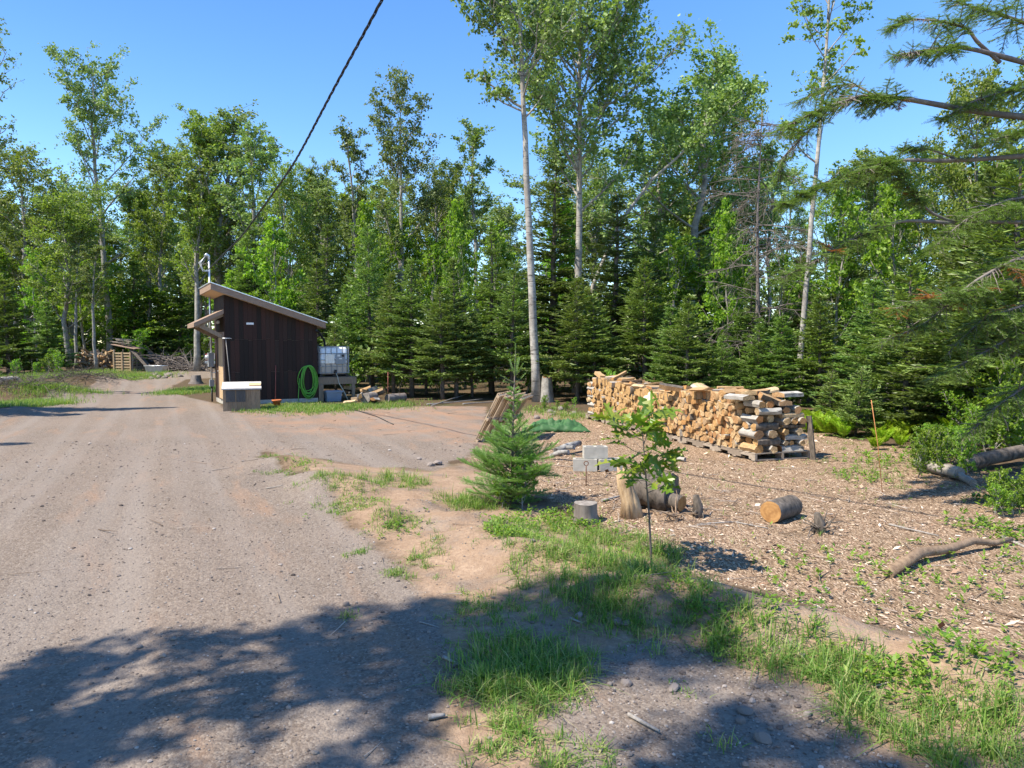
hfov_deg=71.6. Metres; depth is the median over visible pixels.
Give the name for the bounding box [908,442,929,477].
shrub
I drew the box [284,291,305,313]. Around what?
young tree
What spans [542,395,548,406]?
shrub
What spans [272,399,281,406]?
flower pot
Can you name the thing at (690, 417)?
split log
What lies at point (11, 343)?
spruce tree
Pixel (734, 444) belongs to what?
split log
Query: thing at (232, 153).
poplar tree
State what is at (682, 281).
fir tree
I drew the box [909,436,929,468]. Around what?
shrub
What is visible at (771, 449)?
split log
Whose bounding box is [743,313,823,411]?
spruce tree
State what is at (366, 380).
young tree
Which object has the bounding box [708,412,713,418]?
split log
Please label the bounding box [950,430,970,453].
shrub
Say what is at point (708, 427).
split log
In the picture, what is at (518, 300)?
young tree
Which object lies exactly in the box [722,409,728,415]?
split log
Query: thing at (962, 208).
birch tree
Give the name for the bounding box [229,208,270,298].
birch tree
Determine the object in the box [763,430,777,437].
split log
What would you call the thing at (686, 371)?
fir tree
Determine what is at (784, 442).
split log
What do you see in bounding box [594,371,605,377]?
split log
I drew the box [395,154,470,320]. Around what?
maple tree
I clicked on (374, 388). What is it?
split log
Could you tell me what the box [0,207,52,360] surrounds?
poplar tree
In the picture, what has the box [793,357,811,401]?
shrub
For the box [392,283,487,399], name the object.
fir tree
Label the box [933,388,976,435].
shrub
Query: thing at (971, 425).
shrub
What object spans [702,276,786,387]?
spruce tree
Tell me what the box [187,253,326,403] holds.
shed
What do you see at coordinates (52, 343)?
spruce tree
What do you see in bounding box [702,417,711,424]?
split log
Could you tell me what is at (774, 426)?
split log
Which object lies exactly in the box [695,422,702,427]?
split log
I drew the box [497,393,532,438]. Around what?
log
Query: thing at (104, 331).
young tree
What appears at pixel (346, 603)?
rock
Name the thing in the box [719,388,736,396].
split log
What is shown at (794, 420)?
split log
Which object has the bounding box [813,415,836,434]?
fern plant
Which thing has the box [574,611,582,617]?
rock
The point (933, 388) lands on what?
fir tree
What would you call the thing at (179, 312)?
spruce tree
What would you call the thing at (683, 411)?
split log
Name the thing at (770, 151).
poplar tree
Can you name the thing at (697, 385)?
split log
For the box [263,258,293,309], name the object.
spruce tree
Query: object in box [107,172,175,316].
maple tree
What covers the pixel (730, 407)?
split log
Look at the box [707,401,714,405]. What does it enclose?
split log
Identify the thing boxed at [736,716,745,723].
rock
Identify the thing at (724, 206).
young tree
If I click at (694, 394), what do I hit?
split log
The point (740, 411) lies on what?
split log
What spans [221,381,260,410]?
wooden box
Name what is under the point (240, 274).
spruce tree
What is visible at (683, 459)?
log
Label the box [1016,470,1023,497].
shrub
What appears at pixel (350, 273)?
spruce tree
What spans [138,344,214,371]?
brush
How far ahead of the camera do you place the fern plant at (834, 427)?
14.33 m
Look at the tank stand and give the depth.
23.98 m
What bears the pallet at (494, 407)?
on the ground at (126, 416)
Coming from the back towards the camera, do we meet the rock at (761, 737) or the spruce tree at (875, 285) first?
the spruce tree at (875, 285)
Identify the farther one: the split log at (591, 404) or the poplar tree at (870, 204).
the poplar tree at (870, 204)
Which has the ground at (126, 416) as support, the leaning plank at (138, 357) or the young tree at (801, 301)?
the young tree at (801, 301)
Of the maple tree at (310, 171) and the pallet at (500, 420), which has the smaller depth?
the pallet at (500, 420)
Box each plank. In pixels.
[129,349,146,365]
[249,383,260,385]
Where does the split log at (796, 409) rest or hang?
on the split log at (787, 415)
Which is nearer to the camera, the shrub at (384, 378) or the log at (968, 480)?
the log at (968, 480)
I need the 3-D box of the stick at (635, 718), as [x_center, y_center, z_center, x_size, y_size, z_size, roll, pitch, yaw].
[0.654,1.685,3.526,0.023,0.022,0.207,-2,4,-36]
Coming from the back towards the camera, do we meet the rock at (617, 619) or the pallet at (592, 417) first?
the pallet at (592, 417)
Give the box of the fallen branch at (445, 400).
[431,394,465,405]
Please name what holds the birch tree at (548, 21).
on the ground at (126, 416)
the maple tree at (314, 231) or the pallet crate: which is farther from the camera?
the maple tree at (314, 231)
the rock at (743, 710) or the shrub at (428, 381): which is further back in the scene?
the shrub at (428, 381)
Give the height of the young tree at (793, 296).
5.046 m
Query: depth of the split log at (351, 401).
22.68 m
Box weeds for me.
[278,403,1023,708]
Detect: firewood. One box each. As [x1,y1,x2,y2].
[77,348,117,370]
[592,377,784,432]
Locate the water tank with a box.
[317,345,348,376]
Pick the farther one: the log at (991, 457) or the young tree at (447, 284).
the young tree at (447, 284)
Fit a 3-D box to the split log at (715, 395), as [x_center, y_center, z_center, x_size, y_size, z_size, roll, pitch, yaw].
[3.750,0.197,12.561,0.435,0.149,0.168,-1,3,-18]
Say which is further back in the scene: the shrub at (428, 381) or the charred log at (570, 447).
the shrub at (428, 381)
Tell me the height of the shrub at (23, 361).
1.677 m
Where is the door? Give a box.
[218,338,222,398]
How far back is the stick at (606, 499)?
8.60 m
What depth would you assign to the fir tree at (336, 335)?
27.38 m
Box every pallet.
[474,391,512,441]
[480,391,519,441]
[486,392,525,441]
[585,413,605,422]
[628,425,652,432]
[658,431,682,442]
[682,436,722,450]
[715,444,809,460]
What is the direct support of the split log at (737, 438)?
on the split log
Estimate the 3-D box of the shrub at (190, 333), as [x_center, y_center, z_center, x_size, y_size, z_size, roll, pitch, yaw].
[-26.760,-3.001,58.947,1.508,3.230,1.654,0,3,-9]
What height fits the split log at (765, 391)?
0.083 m
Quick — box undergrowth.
[320,330,918,395]
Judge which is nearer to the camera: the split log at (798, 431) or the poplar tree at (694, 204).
the split log at (798, 431)
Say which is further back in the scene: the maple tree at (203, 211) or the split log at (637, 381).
the maple tree at (203, 211)
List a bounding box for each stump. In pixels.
[188,375,203,383]
[540,376,554,402]
[572,500,598,524]
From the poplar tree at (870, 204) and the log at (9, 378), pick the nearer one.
the poplar tree at (870, 204)
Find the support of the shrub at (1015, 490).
on the ground at (126, 416)
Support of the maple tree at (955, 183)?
on the ground at (126, 416)
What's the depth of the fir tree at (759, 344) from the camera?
19.90 m
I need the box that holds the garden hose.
[298,365,317,401]
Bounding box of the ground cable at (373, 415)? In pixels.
[347,409,393,424]
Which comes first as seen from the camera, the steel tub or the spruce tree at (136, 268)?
the steel tub
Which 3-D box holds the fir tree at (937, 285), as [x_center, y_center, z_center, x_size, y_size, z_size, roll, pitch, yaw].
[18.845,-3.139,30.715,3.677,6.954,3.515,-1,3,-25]
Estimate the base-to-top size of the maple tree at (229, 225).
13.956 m
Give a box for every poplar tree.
[0,17,24,215]
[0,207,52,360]
[0,219,28,295]
[0,232,54,361]
[21,181,119,363]
[33,40,169,353]
[37,204,130,351]
[54,221,95,369]
[72,244,109,369]
[80,221,129,347]
[122,186,190,347]
[140,99,283,291]
[183,208,207,355]
[186,181,213,344]
[195,189,212,365]
[209,110,293,294]
[288,174,357,315]
[328,115,381,377]
[328,209,397,303]
[421,181,484,304]
[439,116,496,380]
[474,131,629,360]
[567,186,625,318]
[571,180,699,370]
[575,87,710,284]
[608,17,803,372]
[624,184,693,301]
[669,183,768,382]
[669,186,752,281]
[747,133,793,352]
[830,145,932,382]
[867,171,933,378]
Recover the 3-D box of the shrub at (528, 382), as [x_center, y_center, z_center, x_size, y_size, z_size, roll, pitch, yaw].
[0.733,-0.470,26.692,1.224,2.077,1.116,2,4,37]
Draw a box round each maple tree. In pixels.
[0,141,80,361]
[0,187,29,294]
[6,179,134,369]
[33,183,101,323]
[70,216,152,349]
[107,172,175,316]
[131,136,187,351]
[144,220,224,328]
[160,101,238,371]
[169,182,226,317]
[184,194,259,309]
[199,181,248,300]
[244,159,321,303]
[270,190,315,297]
[286,182,339,311]
[299,156,336,290]
[328,182,375,298]
[334,172,406,367]
[376,195,432,321]
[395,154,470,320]
[421,182,461,289]
[440,186,473,284]
[563,158,633,318]
[670,75,778,306]
[784,185,870,365]
[869,138,965,358]
[904,59,1023,296]
[929,161,993,284]
[963,140,1023,342]
[1002,46,1023,228]
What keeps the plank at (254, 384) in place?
on the wooden box
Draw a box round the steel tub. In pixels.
[144,365,167,371]
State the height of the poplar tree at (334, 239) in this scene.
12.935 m
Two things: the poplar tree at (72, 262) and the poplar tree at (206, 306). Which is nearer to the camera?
the poplar tree at (72, 262)
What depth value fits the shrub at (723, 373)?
23.73 m
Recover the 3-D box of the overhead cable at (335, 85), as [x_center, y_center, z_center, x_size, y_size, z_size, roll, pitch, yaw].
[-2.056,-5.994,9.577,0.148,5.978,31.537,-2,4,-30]
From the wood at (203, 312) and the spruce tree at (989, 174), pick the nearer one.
the spruce tree at (989, 174)
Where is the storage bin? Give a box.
[324,390,342,401]
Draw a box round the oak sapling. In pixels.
[590,389,687,562]
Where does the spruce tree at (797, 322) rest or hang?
on the ground at (126, 416)
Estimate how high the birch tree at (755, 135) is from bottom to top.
9.301 m
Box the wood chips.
[528,423,1023,653]
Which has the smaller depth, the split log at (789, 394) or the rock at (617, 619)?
the rock at (617, 619)
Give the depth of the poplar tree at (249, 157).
44.20 m
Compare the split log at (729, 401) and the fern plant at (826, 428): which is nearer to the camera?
the split log at (729, 401)
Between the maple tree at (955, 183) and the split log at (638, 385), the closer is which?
the split log at (638, 385)
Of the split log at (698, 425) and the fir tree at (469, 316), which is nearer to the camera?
the split log at (698, 425)
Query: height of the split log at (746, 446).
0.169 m
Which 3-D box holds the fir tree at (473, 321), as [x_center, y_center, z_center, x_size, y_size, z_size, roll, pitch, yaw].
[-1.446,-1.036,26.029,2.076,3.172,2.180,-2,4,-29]
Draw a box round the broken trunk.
[616,467,642,519]
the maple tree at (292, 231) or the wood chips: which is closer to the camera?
the wood chips
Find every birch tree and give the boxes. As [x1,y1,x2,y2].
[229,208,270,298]
[364,61,456,381]
[450,0,594,401]
[470,201,526,317]
[485,0,768,392]
[488,209,527,351]
[692,110,844,399]
[732,154,785,338]
[764,163,808,301]
[778,0,873,403]
[828,149,890,279]
[856,182,891,301]
[937,167,972,258]
[947,194,967,284]
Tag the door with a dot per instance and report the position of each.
(220, 339)
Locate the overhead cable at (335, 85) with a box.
[208,0,382,268]
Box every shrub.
[8,359,21,375]
[12,350,29,372]
[32,362,41,373]
[38,355,54,373]
[45,349,60,371]
[49,352,65,372]
[113,323,124,363]
[121,328,154,362]
[178,329,193,361]
[181,342,193,363]
[200,334,214,364]
[346,361,364,394]
[372,363,387,391]
[386,358,397,391]
[396,340,414,392]
[417,357,434,390]
[430,377,439,393]
[492,470,512,507]
[508,452,537,508]
[522,345,546,393]
[540,360,553,384]
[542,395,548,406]
[604,369,617,375]
[640,363,657,382]
[660,337,695,363]
[674,359,700,385]
[710,362,733,385]
[763,359,779,384]
[777,362,802,399]
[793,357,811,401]
[907,426,932,472]
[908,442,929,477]
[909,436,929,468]
[919,423,951,462]
[923,423,950,471]
[925,425,949,475]
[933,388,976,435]
[943,425,957,450]
[945,437,954,462]
[946,435,960,462]
[948,427,982,475]
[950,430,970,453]
[954,450,976,470]
[956,419,973,450]
[959,396,988,441]
[960,403,999,451]
[964,412,988,445]
[966,356,1023,446]
[980,388,1023,449]
[982,471,1011,495]
[983,466,1015,513]
[984,482,1017,516]
[988,478,1014,511]
[989,397,1023,447]
[991,381,1023,445]
[992,368,1023,443]
[992,413,1023,445]
[1005,485,1023,514]
[1006,479,1021,503]
[1015,468,1023,505]
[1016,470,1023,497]
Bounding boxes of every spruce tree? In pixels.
[0,276,55,373]
[0,298,32,362]
[17,299,80,371]
[34,283,100,360]
[96,259,176,363]
[133,252,212,363]
[206,234,266,359]
[211,224,276,325]
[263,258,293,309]
[296,224,365,361]
[296,255,346,345]
[330,268,373,367]
[370,256,451,396]
[413,256,499,398]
[453,228,529,393]
[498,151,611,390]
[550,194,662,375]
[618,250,667,379]
[643,303,704,384]
[655,237,741,380]
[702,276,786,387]
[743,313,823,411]
[762,0,1023,445]
[765,238,827,380]
[768,284,814,384]
[786,221,912,389]
[808,275,928,420]
[822,253,883,370]
[865,237,1022,436]
[889,160,1023,420]
[984,211,1023,414]
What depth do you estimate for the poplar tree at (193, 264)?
53.77 m
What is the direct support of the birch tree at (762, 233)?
on the ground at (126, 416)
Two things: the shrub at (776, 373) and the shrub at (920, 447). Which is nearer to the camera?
the shrub at (920, 447)
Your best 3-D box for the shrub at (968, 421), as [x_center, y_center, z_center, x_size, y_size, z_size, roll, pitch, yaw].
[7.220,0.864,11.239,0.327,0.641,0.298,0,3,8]
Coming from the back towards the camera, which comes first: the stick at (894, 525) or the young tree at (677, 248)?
the young tree at (677, 248)
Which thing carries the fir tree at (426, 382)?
on the ground at (126, 416)
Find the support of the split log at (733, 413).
on the split log
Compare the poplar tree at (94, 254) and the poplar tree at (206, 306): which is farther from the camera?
the poplar tree at (206, 306)
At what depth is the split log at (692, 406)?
13.21 m
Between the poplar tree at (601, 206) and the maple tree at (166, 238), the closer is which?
the poplar tree at (601, 206)
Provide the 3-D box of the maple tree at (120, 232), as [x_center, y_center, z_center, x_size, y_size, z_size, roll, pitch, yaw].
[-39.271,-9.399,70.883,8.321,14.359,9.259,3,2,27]
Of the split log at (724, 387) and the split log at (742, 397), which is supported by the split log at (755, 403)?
the split log at (742, 397)
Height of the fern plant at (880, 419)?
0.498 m
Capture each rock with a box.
[343,601,349,606]
[433,460,441,464]
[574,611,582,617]
[614,617,621,625]
[621,620,630,625]
[621,679,631,685]
[668,682,678,692]
[736,705,753,715]
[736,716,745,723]
[753,730,771,744]
[803,711,811,717]
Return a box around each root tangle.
[654,490,697,522]
[686,494,715,518]
[796,511,846,537]
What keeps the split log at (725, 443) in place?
on the pallet at (779, 455)
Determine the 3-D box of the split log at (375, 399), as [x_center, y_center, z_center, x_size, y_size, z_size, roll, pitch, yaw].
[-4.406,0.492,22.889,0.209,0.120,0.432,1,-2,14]
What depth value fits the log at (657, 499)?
8.04 m
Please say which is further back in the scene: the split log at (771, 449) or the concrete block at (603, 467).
the split log at (771, 449)
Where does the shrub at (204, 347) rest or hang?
on the ground at (126, 416)
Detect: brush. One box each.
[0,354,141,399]
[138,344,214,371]
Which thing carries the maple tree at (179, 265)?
on the ground at (126, 416)
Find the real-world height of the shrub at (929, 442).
0.791 m
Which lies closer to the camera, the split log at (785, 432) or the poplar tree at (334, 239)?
the split log at (785, 432)
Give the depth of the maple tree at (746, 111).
32.88 m
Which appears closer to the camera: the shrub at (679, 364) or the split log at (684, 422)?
the split log at (684, 422)
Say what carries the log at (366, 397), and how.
on the ground at (126, 416)
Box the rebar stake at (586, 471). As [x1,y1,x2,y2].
[584,461,588,485]
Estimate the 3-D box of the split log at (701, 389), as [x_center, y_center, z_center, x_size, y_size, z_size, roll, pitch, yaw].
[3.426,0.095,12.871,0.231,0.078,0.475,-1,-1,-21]
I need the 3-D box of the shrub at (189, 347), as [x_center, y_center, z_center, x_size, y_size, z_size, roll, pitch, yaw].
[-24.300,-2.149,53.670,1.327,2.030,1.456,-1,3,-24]
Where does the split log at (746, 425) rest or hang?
on the split log at (770, 433)
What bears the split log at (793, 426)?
on the split log at (798, 431)
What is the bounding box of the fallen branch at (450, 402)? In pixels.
[426,399,478,404]
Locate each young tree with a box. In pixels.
[0,247,26,338]
[11,245,54,360]
[16,254,71,347]
[49,258,116,350]
[78,246,137,347]
[96,306,131,351]
[113,286,188,351]
[138,290,186,360]
[207,269,244,347]
[235,215,308,307]
[250,254,295,300]
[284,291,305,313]
[345,198,389,385]
[346,257,396,381]
[379,214,431,327]
[408,234,465,346]
[429,250,474,377]
[438,198,484,388]
[471,217,522,381]
[514,284,544,381]
[525,197,585,389]
[544,270,598,384]
[599,278,638,366]
[634,230,715,367]
[694,257,754,357]
[697,210,755,383]
[704,196,749,363]
[748,251,820,359]
[789,271,820,339]
[800,184,872,382]
[845,177,934,408]
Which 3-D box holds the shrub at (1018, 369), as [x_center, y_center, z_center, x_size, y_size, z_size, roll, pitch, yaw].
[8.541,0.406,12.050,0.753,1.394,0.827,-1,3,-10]
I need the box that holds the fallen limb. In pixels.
[882,537,1013,577]
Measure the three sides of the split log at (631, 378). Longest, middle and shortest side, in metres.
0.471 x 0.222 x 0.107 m
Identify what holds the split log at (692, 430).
on the split log
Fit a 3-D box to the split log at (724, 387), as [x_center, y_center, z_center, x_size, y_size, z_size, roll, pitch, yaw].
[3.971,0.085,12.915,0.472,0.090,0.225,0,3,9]
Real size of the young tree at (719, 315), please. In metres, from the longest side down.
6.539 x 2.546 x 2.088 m
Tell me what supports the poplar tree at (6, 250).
on the ground at (126, 416)
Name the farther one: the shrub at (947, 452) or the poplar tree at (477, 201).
the poplar tree at (477, 201)
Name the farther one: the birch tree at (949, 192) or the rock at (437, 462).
the birch tree at (949, 192)
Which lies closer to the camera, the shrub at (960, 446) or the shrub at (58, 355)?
the shrub at (960, 446)
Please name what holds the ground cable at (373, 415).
on the ground at (126, 416)
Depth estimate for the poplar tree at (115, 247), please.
67.19 m
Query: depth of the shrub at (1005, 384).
11.00 m
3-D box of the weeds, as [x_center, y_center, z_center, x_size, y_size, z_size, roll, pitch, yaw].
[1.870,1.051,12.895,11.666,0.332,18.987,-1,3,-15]
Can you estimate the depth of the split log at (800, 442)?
11.65 m
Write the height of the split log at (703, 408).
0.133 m
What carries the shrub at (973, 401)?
on the ground at (126, 416)
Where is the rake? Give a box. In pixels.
[222,338,230,380]
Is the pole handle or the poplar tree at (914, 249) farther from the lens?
the poplar tree at (914, 249)
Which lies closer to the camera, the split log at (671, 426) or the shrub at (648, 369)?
the split log at (671, 426)
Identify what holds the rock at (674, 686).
on the ground at (126, 416)
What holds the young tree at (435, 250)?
on the ground at (126, 416)
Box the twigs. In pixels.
[7,407,1023,757]
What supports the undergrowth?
on the ground at (126, 416)
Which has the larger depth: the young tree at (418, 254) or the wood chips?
the young tree at (418, 254)
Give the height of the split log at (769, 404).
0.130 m
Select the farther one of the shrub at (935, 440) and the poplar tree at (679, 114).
the poplar tree at (679, 114)
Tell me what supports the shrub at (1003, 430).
on the ground at (126, 416)
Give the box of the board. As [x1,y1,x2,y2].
[806,416,815,459]
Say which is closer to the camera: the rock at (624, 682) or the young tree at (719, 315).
the rock at (624, 682)
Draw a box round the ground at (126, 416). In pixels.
[0,346,1023,767]
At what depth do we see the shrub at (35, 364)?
40.96 m
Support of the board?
on the ground at (126, 416)
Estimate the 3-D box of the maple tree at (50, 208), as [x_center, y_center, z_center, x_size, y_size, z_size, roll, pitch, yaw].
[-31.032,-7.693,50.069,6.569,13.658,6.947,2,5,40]
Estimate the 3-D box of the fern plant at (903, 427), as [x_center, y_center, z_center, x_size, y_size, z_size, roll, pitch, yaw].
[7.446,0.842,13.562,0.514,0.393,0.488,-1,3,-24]
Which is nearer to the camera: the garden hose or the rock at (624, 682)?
the rock at (624, 682)
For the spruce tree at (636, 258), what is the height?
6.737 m
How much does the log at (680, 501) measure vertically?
0.206 m
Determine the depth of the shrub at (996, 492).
7.82 m
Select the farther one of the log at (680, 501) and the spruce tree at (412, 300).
the spruce tree at (412, 300)
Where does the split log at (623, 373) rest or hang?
on the firewood at (618, 395)
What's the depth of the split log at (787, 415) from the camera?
11.59 m
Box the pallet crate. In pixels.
[110,344,143,370]
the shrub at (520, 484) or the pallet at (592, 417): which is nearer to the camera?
the shrub at (520, 484)
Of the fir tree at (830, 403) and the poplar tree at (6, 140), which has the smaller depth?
the fir tree at (830, 403)
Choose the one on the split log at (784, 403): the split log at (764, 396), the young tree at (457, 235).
the split log at (764, 396)
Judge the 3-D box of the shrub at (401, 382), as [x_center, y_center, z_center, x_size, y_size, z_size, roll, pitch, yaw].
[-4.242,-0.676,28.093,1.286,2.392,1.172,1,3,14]
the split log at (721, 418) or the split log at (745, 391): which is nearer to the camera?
the split log at (745, 391)
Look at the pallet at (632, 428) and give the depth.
15.62 m
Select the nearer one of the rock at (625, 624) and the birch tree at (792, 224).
the rock at (625, 624)
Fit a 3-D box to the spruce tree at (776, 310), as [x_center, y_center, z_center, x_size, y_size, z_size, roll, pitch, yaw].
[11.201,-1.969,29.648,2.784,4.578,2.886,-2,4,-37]
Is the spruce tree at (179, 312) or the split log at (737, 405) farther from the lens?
the spruce tree at (179, 312)
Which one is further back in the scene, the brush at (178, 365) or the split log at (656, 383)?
the brush at (178, 365)
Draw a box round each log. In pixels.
[0,376,19,385]
[343,385,355,390]
[343,399,356,403]
[361,392,378,403]
[367,386,377,391]
[370,397,380,400]
[372,388,385,395]
[385,393,406,401]
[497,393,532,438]
[549,450,569,457]
[553,440,581,451]
[566,445,575,449]
[587,402,594,407]
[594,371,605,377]
[610,371,626,379]
[616,377,634,381]
[622,380,641,382]
[631,384,645,387]
[633,471,680,511]
[643,382,662,384]
[646,386,658,389]
[659,382,683,391]
[666,493,685,510]
[669,423,676,429]
[672,400,680,405]
[676,457,685,461]
[677,429,682,435]
[679,408,686,414]
[681,420,687,424]
[685,395,691,402]
[686,414,694,420]
[689,387,713,390]
[689,404,695,411]
[689,427,695,432]
[691,383,707,387]
[691,399,699,403]
[692,391,696,398]
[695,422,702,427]
[697,391,702,398]
[698,428,703,435]
[700,405,708,411]
[702,391,706,398]
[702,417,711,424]
[703,435,709,440]
[705,424,712,430]
[707,389,720,399]
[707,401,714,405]
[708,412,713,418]
[709,438,716,442]
[711,391,718,399]
[711,424,717,430]
[713,419,722,426]
[713,431,720,438]
[717,386,743,388]
[717,437,728,445]
[718,414,726,420]
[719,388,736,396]
[719,402,724,409]
[720,434,729,439]
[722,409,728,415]
[722,440,728,446]
[723,402,735,408]
[724,393,754,400]
[727,399,734,403]
[728,404,735,410]
[730,430,737,437]
[731,411,739,415]
[732,416,745,423]
[732,440,740,447]
[733,424,742,429]
[734,402,748,408]
[734,435,745,441]
[735,388,756,394]
[737,409,753,415]
[738,427,763,439]
[739,441,762,454]
[740,413,762,423]
[742,422,769,428]
[743,400,764,407]
[745,407,764,413]
[745,436,763,443]
[750,422,778,430]
[753,389,769,394]
[753,437,780,445]
[754,407,781,414]
[754,414,773,422]
[755,395,775,400]
[758,392,784,406]
[760,495,802,522]
[762,445,777,453]
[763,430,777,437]
[764,400,773,407]
[765,387,778,392]
[770,416,791,424]
[772,391,803,396]
[772,405,789,412]
[774,400,791,405]
[776,428,788,435]
[777,444,803,451]
[778,413,803,418]
[780,424,805,427]
[780,428,802,435]
[780,439,788,445]
[781,434,807,439]
[785,405,801,413]
[790,418,797,423]
[791,440,804,445]
[797,417,806,423]
[913,459,964,479]
[953,445,1023,468]
[957,472,976,485]
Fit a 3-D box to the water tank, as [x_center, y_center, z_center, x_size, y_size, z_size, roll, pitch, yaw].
[-6.245,-0.793,24.397,1.042,1.070,1.121,-2,4,-30]
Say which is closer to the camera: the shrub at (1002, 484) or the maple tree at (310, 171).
the shrub at (1002, 484)
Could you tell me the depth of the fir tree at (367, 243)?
28.52 m
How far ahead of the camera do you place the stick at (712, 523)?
7.48 m
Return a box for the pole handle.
[275,365,275,398]
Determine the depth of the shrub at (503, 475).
8.20 m
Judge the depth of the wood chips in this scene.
7.28 m
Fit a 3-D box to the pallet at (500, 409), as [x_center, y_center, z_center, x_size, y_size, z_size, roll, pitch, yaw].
[-0.211,0.651,14.293,0.074,1.088,1.020,31,11,13]
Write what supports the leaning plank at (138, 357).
attached to the pallet crate
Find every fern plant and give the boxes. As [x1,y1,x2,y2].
[801,408,820,416]
[802,409,828,418]
[812,419,821,432]
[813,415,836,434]
[822,415,846,435]
[824,415,856,435]
[826,409,838,418]
[831,419,853,437]
[867,425,897,444]
[867,435,885,448]
[868,409,896,428]
[877,422,894,431]
[886,426,908,436]
[890,433,909,447]
[891,419,916,435]
[918,413,937,423]
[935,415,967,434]
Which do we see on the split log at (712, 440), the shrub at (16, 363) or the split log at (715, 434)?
the split log at (715, 434)
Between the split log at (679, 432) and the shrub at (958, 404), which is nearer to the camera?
the shrub at (958, 404)
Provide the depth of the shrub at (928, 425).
10.35 m
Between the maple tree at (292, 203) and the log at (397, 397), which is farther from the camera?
the maple tree at (292, 203)
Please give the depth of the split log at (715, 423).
12.50 m
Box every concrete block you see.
[573,458,596,471]
[582,445,607,458]
[597,457,622,471]
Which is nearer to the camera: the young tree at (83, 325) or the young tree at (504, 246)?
the young tree at (504, 246)
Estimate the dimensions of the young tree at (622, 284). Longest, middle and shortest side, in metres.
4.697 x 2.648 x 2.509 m
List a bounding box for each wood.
[1,264,940,361]
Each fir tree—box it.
[317,285,372,374]
[321,322,360,389]
[335,226,400,386]
[343,238,422,381]
[356,269,425,393]
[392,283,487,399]
[399,323,448,394]
[445,292,503,354]
[450,313,505,396]
[456,343,564,508]
[472,260,551,390]
[535,275,624,401]
[556,293,635,382]
[599,255,696,379]
[607,211,681,376]
[642,294,720,388]
[660,221,712,348]
[703,337,747,388]
[725,317,795,393]
[768,293,859,411]
[806,369,855,416]
[830,364,885,439]
[831,253,986,413]
[863,265,921,376]
[897,144,1023,437]
[907,278,1023,409]
[919,248,952,362]
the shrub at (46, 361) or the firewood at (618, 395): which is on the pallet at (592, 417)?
the firewood at (618, 395)
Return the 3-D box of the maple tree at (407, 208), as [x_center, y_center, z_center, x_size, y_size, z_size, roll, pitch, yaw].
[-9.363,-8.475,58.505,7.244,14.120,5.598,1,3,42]
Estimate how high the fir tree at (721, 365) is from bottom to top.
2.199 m
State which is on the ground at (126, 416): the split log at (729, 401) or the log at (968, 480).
the log at (968, 480)
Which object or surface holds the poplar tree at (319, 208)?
on the ground at (126, 416)
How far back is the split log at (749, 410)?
11.65 m
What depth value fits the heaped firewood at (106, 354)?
48.27 m
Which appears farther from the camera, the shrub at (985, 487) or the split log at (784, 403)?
the split log at (784, 403)
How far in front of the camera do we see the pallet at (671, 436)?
14.06 m
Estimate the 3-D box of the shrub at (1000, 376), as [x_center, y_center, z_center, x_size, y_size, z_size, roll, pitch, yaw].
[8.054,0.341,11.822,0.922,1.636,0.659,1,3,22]
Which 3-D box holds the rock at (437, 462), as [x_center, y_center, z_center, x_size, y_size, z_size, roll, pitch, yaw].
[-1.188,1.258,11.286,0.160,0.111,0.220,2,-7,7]
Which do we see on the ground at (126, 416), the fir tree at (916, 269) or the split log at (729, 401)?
the fir tree at (916, 269)
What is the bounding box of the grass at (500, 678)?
[0,368,1023,767]
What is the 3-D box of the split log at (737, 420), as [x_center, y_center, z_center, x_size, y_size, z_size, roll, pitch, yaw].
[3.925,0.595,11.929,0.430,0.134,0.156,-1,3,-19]
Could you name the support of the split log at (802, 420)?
on the split log
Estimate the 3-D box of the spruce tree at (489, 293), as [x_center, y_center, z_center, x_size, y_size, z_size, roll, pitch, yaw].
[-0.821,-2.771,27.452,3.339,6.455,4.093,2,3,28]
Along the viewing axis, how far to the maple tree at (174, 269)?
72.41 m
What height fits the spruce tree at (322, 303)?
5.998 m
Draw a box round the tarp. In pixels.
[531,418,590,431]
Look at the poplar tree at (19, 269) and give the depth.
60.80 m
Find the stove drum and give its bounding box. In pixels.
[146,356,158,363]
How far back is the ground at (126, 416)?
5.50 m
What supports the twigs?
on the ground at (126, 416)
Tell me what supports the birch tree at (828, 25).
on the ground at (126, 416)
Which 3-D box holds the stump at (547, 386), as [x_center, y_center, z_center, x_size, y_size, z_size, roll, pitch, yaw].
[1.189,0.206,23.820,0.540,0.967,0.538,-1,3,-13]
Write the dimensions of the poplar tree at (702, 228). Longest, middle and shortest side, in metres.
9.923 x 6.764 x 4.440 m
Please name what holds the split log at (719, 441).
on the pallet at (779, 455)
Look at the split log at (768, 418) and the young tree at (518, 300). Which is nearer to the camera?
the split log at (768, 418)
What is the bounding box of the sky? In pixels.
[0,0,1023,343]
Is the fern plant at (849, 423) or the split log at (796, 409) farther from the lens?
the fern plant at (849, 423)
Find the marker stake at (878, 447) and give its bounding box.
[871,400,882,492]
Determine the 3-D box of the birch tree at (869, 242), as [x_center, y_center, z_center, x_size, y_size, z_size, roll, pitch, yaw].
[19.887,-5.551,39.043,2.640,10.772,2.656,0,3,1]
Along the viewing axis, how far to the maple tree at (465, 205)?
51.00 m
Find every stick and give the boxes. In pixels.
[428,713,445,720]
[442,655,455,662]
[570,617,582,623]
[601,495,619,501]
[627,712,659,731]
[696,521,731,524]
[736,521,767,528]
[888,523,938,535]
[1001,535,1023,547]
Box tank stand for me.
[318,376,356,401]

